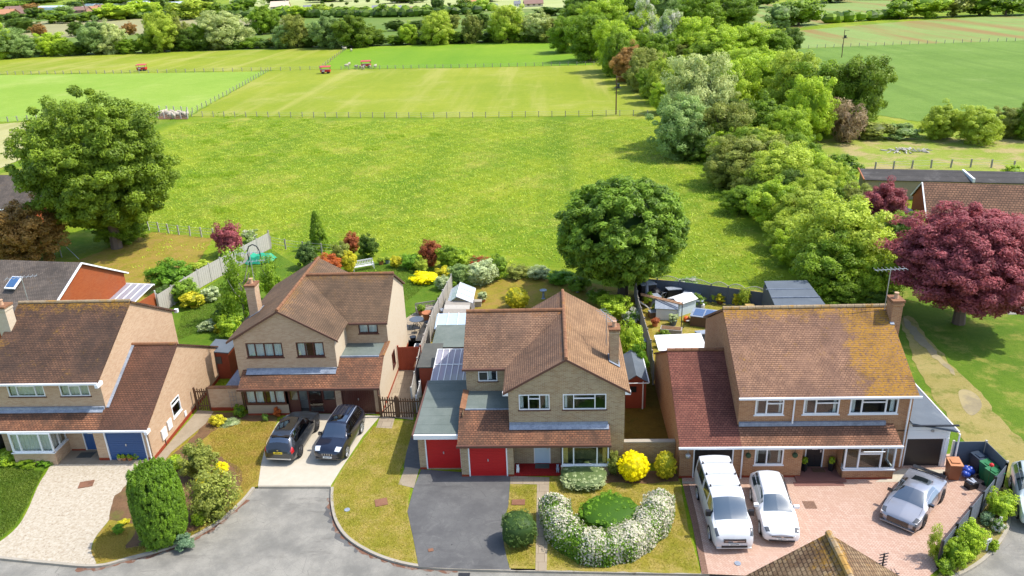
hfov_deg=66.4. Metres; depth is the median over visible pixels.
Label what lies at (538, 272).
garden shrub
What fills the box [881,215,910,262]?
broadleaf tree
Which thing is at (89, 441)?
door
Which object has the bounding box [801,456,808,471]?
planter
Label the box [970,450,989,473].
wheelie bin
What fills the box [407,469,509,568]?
driveway
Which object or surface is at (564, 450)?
window
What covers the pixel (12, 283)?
roof window
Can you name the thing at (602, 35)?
broadleaf tree
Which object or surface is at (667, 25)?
broadleaf tree
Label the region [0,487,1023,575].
road
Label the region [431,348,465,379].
clear roof canopy
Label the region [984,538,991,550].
street name sign
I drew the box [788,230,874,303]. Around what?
broadleaf tree
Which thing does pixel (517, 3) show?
house
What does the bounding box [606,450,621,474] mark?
shrub
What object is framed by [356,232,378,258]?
garden shrub
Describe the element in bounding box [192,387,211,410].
side gate
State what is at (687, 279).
garden shrub
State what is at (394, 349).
window
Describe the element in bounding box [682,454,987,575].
driveway
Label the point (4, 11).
house
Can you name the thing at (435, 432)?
flat roof garage
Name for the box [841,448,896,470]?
bay window
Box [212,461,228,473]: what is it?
shrub
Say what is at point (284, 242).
field fence
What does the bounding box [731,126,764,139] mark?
broadleaf tree
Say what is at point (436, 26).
broadleaf tree
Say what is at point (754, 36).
broadleaf tree
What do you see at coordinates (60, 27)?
field
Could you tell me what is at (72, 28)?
broadleaf tree
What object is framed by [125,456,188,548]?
conifer
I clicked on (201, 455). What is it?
heather shrub
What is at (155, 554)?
leaf litter
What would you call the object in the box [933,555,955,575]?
shrub
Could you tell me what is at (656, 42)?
broadleaf tree
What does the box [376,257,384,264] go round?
plant pot
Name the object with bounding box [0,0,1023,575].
ground
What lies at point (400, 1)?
broadleaf tree
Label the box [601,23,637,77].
broadleaf tree
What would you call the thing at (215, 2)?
broadleaf tree
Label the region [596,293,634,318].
garden shrub
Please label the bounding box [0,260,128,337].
house
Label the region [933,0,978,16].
broadleaf tree
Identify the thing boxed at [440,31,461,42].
broadleaf tree
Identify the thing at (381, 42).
broadleaf tree
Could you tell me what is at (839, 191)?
broadleaf tree
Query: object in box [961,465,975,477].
refuse bag
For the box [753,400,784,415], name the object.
window
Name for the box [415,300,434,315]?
garden bench
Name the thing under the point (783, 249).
broadleaf tree
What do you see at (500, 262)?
garden shrub
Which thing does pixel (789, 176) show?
broadleaf tree
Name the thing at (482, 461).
garage door
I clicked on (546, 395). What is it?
window
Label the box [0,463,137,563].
driveway
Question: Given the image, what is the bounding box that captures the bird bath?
[540,289,546,298]
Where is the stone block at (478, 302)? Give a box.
[474,299,481,306]
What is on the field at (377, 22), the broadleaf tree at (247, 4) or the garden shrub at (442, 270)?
the broadleaf tree at (247, 4)
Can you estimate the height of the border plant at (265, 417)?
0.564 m
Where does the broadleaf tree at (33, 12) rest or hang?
on the field at (377, 22)
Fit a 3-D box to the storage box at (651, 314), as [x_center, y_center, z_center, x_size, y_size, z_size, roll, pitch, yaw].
[11.251,2.068,62.200,0.744,0.582,0.540,-8,23,-13]
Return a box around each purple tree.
[862,175,910,215]
[873,200,1023,325]
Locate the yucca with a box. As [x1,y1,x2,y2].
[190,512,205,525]
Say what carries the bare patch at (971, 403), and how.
on the track
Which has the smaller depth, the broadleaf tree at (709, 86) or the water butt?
the water butt
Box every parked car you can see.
[749,470,799,542]
[1008,460,1023,522]
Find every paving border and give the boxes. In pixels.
[682,481,694,483]
[683,484,707,573]
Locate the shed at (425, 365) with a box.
[417,343,442,394]
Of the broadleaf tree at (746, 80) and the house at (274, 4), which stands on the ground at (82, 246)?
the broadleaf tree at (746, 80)
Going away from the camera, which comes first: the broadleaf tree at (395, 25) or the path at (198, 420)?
the path at (198, 420)
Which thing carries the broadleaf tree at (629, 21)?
on the ground at (82, 246)
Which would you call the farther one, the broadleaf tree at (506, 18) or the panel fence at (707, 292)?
the broadleaf tree at (506, 18)
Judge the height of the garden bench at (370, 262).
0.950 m
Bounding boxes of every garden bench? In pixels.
[354,258,374,268]
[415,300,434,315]
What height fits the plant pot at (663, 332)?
1.009 m
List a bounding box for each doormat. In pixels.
[76,452,95,457]
[535,464,548,467]
[811,468,824,471]
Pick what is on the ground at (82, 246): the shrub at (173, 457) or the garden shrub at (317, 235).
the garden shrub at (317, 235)
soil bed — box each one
[109,445,242,549]
[173,411,276,455]
[559,464,677,483]
[937,485,1009,575]
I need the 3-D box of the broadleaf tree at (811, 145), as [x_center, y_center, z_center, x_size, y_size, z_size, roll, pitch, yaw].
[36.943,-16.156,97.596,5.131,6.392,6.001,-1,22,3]
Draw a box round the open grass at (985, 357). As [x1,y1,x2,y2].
[893,278,1023,453]
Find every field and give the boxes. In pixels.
[0,48,343,73]
[0,71,267,121]
[0,122,25,167]
[2,4,563,57]
[3,19,284,38]
[192,65,657,117]
[229,0,608,9]
[322,41,591,68]
[749,0,891,27]
[797,40,1023,120]
[799,14,1023,47]
[814,136,1023,170]
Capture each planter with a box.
[422,310,431,320]
[660,325,681,333]
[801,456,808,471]
[828,456,835,471]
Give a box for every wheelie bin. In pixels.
[943,456,963,479]
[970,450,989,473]
[976,458,999,480]
[981,466,1005,486]
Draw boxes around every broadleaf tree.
[0,0,27,8]
[0,0,64,3]
[0,11,26,24]
[0,22,16,59]
[0,27,29,58]
[0,85,183,249]
[3,17,40,32]
[17,34,44,56]
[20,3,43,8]
[23,7,45,18]
[27,22,46,35]
[30,32,67,55]
[35,10,66,23]
[48,36,75,55]
[53,5,74,13]
[59,15,79,22]
[62,1,86,6]
[65,21,84,35]
[71,40,86,54]
[72,12,91,21]
[75,15,111,53]
[76,0,131,3]
[84,11,111,20]
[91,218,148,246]
[92,3,136,19]
[97,18,127,54]
[111,36,139,53]
[119,21,136,34]
[121,0,162,12]
[132,0,178,1]
[133,33,157,52]
[137,3,178,52]
[152,0,169,11]
[165,0,213,19]
[166,10,190,50]
[173,27,201,50]
[186,22,209,49]
[194,10,256,48]
[199,0,220,5]
[203,3,226,15]
[224,3,247,10]
[230,0,259,10]
[245,1,281,34]
[263,0,288,2]
[269,22,277,33]
[270,25,294,48]
[278,14,310,47]
[284,5,311,17]
[300,31,319,46]
[305,0,335,1]
[305,10,343,48]
[309,3,331,10]
[331,9,374,47]
[360,23,386,45]
[372,37,386,45]
[376,4,389,14]
[381,18,404,30]
[386,35,402,44]
[388,0,425,2]
[397,20,419,44]
[409,20,422,29]
[416,32,431,43]
[418,9,456,44]
[431,0,444,8]
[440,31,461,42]
[447,14,460,28]
[452,0,475,8]
[455,33,469,42]
[461,11,486,43]
[472,0,490,4]
[477,10,490,28]
[478,32,494,41]
[486,23,505,41]
[488,4,525,42]
[508,27,529,41]
[517,7,551,41]
[526,31,548,41]
[532,7,564,15]
[537,14,557,42]
[546,15,576,52]
[553,173,690,295]
[558,1,593,19]
[563,0,573,4]
[563,0,605,8]
[563,11,611,61]
[575,0,627,24]
[592,19,637,71]
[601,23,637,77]
[608,39,645,81]
[614,0,659,17]
[615,9,655,47]
[621,47,667,80]
[624,0,658,40]
[626,53,654,91]
[635,68,655,97]
[636,31,680,59]
[639,50,677,104]
[645,91,715,161]
[649,81,679,112]
[652,0,690,18]
[654,8,682,44]
[659,51,738,125]
[661,65,683,87]
[663,16,713,52]
[667,43,688,61]
[671,134,706,161]
[674,0,726,29]
[681,49,694,60]
[682,42,721,65]
[684,23,743,61]
[693,100,756,143]
[699,123,732,161]
[699,147,734,189]
[705,133,785,184]
[716,0,759,29]
[716,127,734,144]
[718,183,761,216]
[720,57,759,101]
[725,97,752,105]
[726,160,776,186]
[728,47,762,65]
[729,21,773,57]
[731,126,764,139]
[733,126,786,143]
[738,0,779,6]
[739,140,814,185]
[741,50,780,107]
[743,90,792,132]
[746,173,798,228]
[759,48,821,107]
[760,4,799,27]
[762,210,802,247]
[763,24,796,60]
[767,104,813,142]
[767,136,790,146]
[768,181,828,218]
[769,226,808,267]
[772,0,827,25]
[778,129,810,145]
[778,168,813,186]
[779,26,805,54]
[782,74,840,142]
[783,57,864,135]
[786,146,829,166]
[786,188,897,278]
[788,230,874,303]
[792,134,823,152]
[795,168,844,193]
[800,154,857,181]
[802,149,835,171]
[809,195,844,213]
[811,158,857,184]
[820,179,846,198]
[821,0,844,2]
[822,276,873,303]
[825,53,897,128]
[835,175,859,187]
[840,250,905,302]
[843,180,872,202]
[864,285,894,303]
[879,210,927,226]
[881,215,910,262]
[886,0,914,18]
[909,0,953,17]
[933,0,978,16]
[966,0,995,15]
[986,0,1023,15]
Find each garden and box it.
[73,232,212,301]
[91,420,276,563]
[624,363,667,438]
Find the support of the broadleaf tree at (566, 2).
on the field at (377, 22)
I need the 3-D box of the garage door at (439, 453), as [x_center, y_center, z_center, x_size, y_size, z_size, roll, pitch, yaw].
[-3.838,9.249,43.914,2.020,2.080,0.120,-1,22,3]
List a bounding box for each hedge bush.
[74,42,91,54]
[163,41,181,50]
[175,42,198,50]
[191,38,211,50]
[208,37,224,49]
[223,39,244,48]
[238,38,256,48]
[254,38,271,48]
[267,36,280,47]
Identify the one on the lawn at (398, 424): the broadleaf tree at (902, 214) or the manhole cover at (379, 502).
the manhole cover at (379, 502)
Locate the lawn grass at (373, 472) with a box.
[331,422,697,569]
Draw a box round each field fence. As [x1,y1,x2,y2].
[0,115,36,121]
[7,66,319,74]
[146,222,212,236]
[186,69,265,112]
[191,110,647,117]
[270,237,340,253]
[341,61,597,69]
[808,38,1015,48]
[874,159,1015,168]
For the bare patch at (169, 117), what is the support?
on the field at (20, 95)
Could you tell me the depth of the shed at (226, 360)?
55.08 m
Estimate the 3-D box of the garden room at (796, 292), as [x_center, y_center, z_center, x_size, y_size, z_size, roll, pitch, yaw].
[21.290,1.566,59.794,3.700,2.600,5.002,-1,22,3]
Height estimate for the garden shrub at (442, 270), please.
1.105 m
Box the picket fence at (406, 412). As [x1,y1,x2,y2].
[396,396,421,417]
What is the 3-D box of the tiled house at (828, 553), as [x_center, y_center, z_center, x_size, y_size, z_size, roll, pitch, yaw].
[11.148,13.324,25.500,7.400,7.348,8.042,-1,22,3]
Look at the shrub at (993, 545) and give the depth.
36.44 m
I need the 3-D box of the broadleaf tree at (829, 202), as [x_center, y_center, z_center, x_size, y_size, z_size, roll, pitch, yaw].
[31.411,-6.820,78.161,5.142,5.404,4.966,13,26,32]
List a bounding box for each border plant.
[208,414,226,426]
[219,417,239,427]
[233,404,245,417]
[262,414,268,420]
[273,406,280,416]
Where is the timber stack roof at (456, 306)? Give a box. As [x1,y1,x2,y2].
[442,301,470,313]
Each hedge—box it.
[67,5,482,19]
[275,2,497,10]
[537,487,675,567]
[821,9,897,22]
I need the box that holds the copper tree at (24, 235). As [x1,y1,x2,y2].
[0,192,71,260]
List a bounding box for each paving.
[376,416,394,427]
[399,467,418,487]
[876,469,944,481]
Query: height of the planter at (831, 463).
0.842 m
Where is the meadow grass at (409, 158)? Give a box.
[148,119,784,284]
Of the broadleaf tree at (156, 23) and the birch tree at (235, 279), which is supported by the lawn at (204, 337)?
the birch tree at (235, 279)
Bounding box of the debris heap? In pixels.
[880,147,932,153]
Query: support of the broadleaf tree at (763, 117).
on the ground at (82, 246)
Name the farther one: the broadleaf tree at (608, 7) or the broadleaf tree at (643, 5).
the broadleaf tree at (608, 7)
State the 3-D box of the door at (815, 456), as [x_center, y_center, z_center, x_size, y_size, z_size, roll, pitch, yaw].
[16.501,8.895,42.657,1.000,2.020,0.090,-1,22,3]
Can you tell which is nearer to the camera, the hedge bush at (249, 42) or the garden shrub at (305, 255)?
the garden shrub at (305, 255)
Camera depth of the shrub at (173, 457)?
45.00 m
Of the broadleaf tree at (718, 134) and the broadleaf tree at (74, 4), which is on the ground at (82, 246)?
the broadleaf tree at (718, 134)
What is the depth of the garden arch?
76.09 m
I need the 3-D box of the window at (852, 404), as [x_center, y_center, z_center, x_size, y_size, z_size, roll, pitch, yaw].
[19.178,6.248,41.502,2.620,1.000,0.250,-1,22,3]
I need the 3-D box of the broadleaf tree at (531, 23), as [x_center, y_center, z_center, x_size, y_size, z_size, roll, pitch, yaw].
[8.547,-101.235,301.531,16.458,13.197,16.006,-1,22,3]
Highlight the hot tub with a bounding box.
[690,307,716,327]
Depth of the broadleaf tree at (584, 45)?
229.34 m
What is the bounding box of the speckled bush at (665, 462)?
[654,450,677,478]
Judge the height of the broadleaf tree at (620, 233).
10.567 m
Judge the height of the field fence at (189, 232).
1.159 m
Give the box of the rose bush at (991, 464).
[986,463,993,488]
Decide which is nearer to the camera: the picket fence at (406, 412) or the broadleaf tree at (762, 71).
the picket fence at (406, 412)
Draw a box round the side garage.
[902,383,960,466]
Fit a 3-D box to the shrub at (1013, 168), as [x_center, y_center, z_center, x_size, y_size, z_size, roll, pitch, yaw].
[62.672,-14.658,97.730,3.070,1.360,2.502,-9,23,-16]
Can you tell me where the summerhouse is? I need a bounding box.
[623,350,649,408]
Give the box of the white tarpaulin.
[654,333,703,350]
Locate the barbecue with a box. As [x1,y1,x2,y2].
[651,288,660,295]
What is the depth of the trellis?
50.65 m
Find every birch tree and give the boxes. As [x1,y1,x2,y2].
[218,244,263,319]
[258,253,281,294]
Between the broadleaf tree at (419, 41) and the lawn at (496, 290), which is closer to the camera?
the lawn at (496, 290)
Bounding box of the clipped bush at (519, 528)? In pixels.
[501,508,537,547]
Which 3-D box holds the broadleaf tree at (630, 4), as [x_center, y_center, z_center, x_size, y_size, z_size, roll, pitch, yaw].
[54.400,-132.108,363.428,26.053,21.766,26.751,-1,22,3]
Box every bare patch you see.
[156,114,187,118]
[903,316,954,374]
[958,389,981,414]
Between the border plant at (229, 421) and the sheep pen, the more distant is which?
the sheep pen
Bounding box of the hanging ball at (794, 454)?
[792,449,797,457]
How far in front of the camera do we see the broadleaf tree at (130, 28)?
439.19 m
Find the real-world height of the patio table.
0.748 m
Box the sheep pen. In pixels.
[147,105,187,118]
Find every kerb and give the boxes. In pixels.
[0,487,254,567]
[258,486,330,488]
[330,487,510,571]
[510,568,708,575]
[952,515,1010,575]
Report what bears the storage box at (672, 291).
on the lawn at (687, 328)
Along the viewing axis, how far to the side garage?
42.41 m
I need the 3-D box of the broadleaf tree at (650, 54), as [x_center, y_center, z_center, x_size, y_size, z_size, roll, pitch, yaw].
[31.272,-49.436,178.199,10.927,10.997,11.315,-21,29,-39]
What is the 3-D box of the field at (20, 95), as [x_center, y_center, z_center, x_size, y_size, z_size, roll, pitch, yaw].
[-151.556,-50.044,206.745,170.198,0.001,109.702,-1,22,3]
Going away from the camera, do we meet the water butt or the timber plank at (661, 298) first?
the water butt
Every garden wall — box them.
[207,385,244,410]
[624,439,674,462]
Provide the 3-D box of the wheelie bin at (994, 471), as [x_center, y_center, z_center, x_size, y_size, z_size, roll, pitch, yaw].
[25.108,9.936,40.846,0.620,1.074,0.790,-11,24,-21]
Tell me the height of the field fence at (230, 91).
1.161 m
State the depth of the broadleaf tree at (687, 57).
182.81 m
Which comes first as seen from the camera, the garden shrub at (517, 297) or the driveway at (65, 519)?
the driveway at (65, 519)
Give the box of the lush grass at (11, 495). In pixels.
[0,265,438,536]
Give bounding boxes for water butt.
[0,434,4,448]
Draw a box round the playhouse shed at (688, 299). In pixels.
[667,292,697,316]
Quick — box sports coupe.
[880,464,946,532]
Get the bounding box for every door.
[82,433,96,449]
[103,433,147,459]
[309,391,323,407]
[341,390,375,413]
[424,439,461,468]
[468,448,507,475]
[534,448,550,462]
[692,450,733,477]
[805,449,823,466]
[902,438,944,465]
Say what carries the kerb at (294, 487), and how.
on the road
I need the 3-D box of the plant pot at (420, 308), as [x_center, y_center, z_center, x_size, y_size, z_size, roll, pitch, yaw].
[-7.496,1.790,64.294,1.075,0.869,0.728,9,25,26]
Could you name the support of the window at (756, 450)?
in the brick house at (771, 387)
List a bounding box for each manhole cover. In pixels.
[78,480,94,488]
[375,498,387,506]
[512,499,524,504]
[802,501,817,508]
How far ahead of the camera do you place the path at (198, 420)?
49.03 m
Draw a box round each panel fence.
[156,232,270,307]
[397,345,421,369]
[410,274,452,411]
[415,379,421,411]
[634,280,654,384]
[650,276,762,305]
[936,463,1008,568]
[950,440,1008,486]
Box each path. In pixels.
[156,410,213,459]
[383,341,420,419]
[404,421,419,468]
[510,476,548,570]
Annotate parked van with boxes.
[694,455,753,548]
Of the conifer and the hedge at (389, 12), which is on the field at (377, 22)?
the hedge at (389, 12)
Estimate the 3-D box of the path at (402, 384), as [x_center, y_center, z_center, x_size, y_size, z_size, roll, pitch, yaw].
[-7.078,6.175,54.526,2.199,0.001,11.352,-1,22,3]
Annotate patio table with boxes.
[409,316,422,327]
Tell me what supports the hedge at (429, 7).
on the field at (377, 22)
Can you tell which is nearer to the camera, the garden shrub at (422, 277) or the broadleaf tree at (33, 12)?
the garden shrub at (422, 277)
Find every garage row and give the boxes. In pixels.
[858,167,970,198]
[962,169,1023,184]
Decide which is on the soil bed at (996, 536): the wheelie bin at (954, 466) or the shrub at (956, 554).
the shrub at (956, 554)
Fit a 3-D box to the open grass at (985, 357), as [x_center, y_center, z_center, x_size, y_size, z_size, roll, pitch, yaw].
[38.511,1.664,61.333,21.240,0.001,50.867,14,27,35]
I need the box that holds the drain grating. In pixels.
[458,573,469,575]
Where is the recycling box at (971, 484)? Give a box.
[964,478,978,490]
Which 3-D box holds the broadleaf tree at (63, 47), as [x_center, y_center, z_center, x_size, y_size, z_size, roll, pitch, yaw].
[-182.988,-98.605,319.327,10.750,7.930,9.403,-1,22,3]
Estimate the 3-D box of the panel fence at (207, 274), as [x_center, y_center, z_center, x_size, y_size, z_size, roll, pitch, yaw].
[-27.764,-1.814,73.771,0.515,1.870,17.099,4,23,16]
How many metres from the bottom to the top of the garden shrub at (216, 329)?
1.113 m
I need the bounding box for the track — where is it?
[901,316,1023,481]
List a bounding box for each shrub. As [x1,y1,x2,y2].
[0,450,15,466]
[14,459,35,469]
[35,459,59,465]
[111,523,124,534]
[116,518,129,523]
[139,532,176,552]
[142,257,192,288]
[147,284,168,295]
[169,277,200,303]
[169,454,182,469]
[173,532,194,552]
[175,438,219,478]
[178,290,205,308]
[183,464,242,525]
[187,259,208,272]
[189,483,228,521]
[196,318,215,331]
[200,286,220,301]
[210,220,242,253]
[210,302,229,323]
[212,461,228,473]
[213,324,220,333]
[216,313,242,336]
[240,229,257,242]
[294,241,317,265]
[308,209,331,252]
[314,252,342,267]
[330,241,348,259]
[341,250,356,271]
[343,231,359,251]
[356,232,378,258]
[389,255,401,266]
[401,252,421,269]
[408,271,437,284]
[413,258,427,271]
[418,239,440,266]
[434,245,460,267]
[434,274,448,289]
[435,265,449,276]
[446,263,470,284]
[452,248,472,265]
[466,258,498,285]
[468,255,487,263]
[487,253,507,278]
[505,287,529,308]
[506,263,530,279]
[527,265,549,279]
[546,269,574,285]
[565,274,592,291]
[586,287,611,303]
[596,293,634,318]
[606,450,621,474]
[619,318,644,353]
[621,307,639,323]
[628,341,649,371]
[675,276,697,283]
[693,293,706,304]
[732,293,742,305]
[737,286,751,305]
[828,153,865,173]
[857,121,900,139]
[884,122,920,140]
[917,98,964,139]
[927,522,945,558]
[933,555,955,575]
[935,537,975,569]
[955,104,1005,145]
[955,517,992,561]
[979,511,994,526]
[985,485,1020,521]
[985,539,999,552]
[988,516,1006,533]
[989,105,1023,138]
[1000,164,1023,171]
[1011,101,1023,139]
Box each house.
[0,8,19,14]
[0,175,43,219]
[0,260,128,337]
[0,274,219,464]
[4,5,23,9]
[72,6,91,12]
[226,251,407,414]
[269,0,290,9]
[456,289,630,476]
[514,0,520,6]
[523,0,543,6]
[654,267,922,485]
[746,530,899,575]
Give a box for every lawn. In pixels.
[0,462,47,539]
[170,249,298,345]
[332,420,418,566]
[341,262,449,317]
[431,278,655,361]
[504,484,536,569]
[547,476,700,572]
[647,278,762,351]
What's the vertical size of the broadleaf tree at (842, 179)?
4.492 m
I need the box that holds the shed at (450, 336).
[433,324,464,348]
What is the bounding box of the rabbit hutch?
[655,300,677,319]
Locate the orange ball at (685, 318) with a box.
[683,316,689,321]
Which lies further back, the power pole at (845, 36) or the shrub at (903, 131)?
the power pole at (845, 36)
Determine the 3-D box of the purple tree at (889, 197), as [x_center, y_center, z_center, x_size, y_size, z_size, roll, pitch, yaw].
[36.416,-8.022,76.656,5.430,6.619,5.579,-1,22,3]
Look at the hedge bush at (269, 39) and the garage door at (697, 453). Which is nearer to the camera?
the garage door at (697, 453)
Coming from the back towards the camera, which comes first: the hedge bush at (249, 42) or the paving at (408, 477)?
the hedge bush at (249, 42)
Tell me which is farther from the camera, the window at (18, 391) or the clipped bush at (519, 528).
the window at (18, 391)
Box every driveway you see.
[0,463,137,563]
[258,414,379,485]
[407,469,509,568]
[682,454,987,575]
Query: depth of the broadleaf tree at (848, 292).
60.72 m
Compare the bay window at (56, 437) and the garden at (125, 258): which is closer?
the bay window at (56, 437)
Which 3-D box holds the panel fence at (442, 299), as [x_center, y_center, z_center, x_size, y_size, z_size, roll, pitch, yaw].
[-6.020,3.417,58.681,0.593,1.970,19.804,-1,22,4]
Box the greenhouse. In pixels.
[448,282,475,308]
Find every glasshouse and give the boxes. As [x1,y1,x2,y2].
[38,5,63,9]
[84,3,101,5]
[113,1,149,4]
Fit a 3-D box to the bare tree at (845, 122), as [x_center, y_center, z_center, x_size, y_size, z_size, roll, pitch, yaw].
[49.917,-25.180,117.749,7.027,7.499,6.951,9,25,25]
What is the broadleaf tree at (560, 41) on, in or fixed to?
on the field at (529, 53)
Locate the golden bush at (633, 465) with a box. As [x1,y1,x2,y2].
[616,450,649,481]
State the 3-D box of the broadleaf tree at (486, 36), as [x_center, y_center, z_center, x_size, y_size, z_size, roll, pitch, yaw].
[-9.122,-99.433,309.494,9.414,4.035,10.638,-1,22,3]
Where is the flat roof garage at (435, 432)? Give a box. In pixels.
[412,380,466,469]
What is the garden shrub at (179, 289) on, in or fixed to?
on the lawn at (204, 337)
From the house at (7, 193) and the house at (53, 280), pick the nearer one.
the house at (53, 280)
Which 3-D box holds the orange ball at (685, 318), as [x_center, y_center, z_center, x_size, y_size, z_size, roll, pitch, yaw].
[13.655,2.427,61.195,0.520,0.500,0.520,-1,22,3]
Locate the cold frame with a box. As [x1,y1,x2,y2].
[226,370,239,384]
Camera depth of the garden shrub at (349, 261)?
73.55 m
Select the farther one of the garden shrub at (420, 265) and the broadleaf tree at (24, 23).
the broadleaf tree at (24, 23)
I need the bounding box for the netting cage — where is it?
[245,253,276,264]
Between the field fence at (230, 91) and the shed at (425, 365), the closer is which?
the shed at (425, 365)
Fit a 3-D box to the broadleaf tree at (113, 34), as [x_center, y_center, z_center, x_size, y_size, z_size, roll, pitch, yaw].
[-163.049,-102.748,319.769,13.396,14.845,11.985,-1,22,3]
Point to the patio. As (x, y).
(418, 333)
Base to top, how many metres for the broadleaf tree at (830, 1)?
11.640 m
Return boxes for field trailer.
[135,64,146,70]
[319,65,330,73]
[360,60,370,67]
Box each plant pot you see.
[120,454,126,460]
[127,454,132,460]
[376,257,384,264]
[385,256,390,263]
[410,335,415,341]
[417,304,425,314]
[477,291,486,302]
[643,291,652,307]
[650,317,659,326]
[657,329,670,334]
[669,313,679,325]
[715,293,725,304]
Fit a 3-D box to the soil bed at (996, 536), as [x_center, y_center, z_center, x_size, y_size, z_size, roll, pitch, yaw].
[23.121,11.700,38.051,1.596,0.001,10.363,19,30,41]
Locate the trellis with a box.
[228,392,236,406]
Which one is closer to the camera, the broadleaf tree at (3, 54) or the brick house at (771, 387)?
the brick house at (771, 387)
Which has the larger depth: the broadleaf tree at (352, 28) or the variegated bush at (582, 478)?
the broadleaf tree at (352, 28)
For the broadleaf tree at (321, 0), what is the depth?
891.21 m
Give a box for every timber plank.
[640,293,681,303]
[641,294,681,304]
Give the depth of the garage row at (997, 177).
88.42 m
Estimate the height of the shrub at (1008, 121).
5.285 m
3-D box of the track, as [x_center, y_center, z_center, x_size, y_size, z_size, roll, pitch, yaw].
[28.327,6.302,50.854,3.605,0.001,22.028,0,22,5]
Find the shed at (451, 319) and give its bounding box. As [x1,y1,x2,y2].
[434,313,465,329]
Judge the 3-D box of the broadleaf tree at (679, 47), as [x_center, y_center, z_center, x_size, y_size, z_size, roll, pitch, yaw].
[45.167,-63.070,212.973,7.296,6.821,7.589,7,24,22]
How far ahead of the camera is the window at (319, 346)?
49.54 m
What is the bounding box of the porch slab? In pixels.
[59,450,148,463]
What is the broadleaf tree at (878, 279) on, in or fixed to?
on the open grass at (985, 357)
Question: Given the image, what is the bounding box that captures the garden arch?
[247,244,261,266]
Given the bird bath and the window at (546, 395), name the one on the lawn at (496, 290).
the bird bath
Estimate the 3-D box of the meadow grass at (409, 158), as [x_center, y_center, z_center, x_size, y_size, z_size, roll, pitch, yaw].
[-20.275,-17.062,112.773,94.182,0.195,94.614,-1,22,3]
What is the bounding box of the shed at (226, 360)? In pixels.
[210,339,237,378]
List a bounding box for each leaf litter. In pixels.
[75,500,249,571]
[323,507,357,552]
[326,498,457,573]
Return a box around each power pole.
[614,76,623,114]
[841,30,846,57]
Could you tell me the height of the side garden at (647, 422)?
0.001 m
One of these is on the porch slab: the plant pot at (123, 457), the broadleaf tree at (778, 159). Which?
the plant pot at (123, 457)
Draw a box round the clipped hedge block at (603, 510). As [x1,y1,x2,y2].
[578,489,638,529]
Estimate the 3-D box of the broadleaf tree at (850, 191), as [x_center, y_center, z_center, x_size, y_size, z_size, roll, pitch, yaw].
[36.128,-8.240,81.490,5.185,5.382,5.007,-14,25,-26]
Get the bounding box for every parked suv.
[265,411,319,459]
[314,404,364,459]
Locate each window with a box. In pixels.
[4,276,20,288]
[6,386,46,397]
[7,433,55,453]
[51,433,68,452]
[59,385,91,397]
[170,394,182,419]
[215,357,221,363]
[244,391,287,404]
[245,343,284,358]
[295,342,325,357]
[358,325,378,334]
[392,349,395,369]
[478,371,498,382]
[518,394,550,410]
[561,447,608,466]
[562,394,606,410]
[630,386,636,391]
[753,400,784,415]
[753,449,783,465]
[801,399,839,415]
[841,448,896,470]
[848,399,898,414]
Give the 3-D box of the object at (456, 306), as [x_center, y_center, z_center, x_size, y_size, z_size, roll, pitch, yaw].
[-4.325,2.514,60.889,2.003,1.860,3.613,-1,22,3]
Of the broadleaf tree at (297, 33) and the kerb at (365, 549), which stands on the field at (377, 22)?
the broadleaf tree at (297, 33)
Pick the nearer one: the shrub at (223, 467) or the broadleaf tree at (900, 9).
the shrub at (223, 467)
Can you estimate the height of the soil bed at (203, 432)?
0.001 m
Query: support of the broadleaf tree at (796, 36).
on the field at (989, 75)
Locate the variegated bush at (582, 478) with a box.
[559,460,606,491]
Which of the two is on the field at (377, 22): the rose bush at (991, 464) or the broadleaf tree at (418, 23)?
the broadleaf tree at (418, 23)
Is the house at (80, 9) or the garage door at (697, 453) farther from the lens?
the house at (80, 9)
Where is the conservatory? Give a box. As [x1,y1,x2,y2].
[110,283,157,305]
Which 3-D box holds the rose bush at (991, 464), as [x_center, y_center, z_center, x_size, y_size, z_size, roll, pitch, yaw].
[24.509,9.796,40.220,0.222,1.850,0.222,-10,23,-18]
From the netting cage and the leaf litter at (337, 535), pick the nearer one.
the leaf litter at (337, 535)
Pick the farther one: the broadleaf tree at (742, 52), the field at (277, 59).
the field at (277, 59)
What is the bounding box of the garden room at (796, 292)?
[762,280,824,305]
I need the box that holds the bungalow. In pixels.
[910,182,1023,220]
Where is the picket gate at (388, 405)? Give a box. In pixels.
[378,395,397,417]
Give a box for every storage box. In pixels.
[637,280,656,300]
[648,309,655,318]
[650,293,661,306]
[665,286,681,299]
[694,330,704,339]
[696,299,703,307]
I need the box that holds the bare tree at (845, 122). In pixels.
[825,96,868,142]
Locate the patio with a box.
[406,305,432,346]
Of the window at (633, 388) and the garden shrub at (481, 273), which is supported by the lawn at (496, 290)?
the garden shrub at (481, 273)
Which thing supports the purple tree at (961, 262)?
on the open grass at (985, 357)

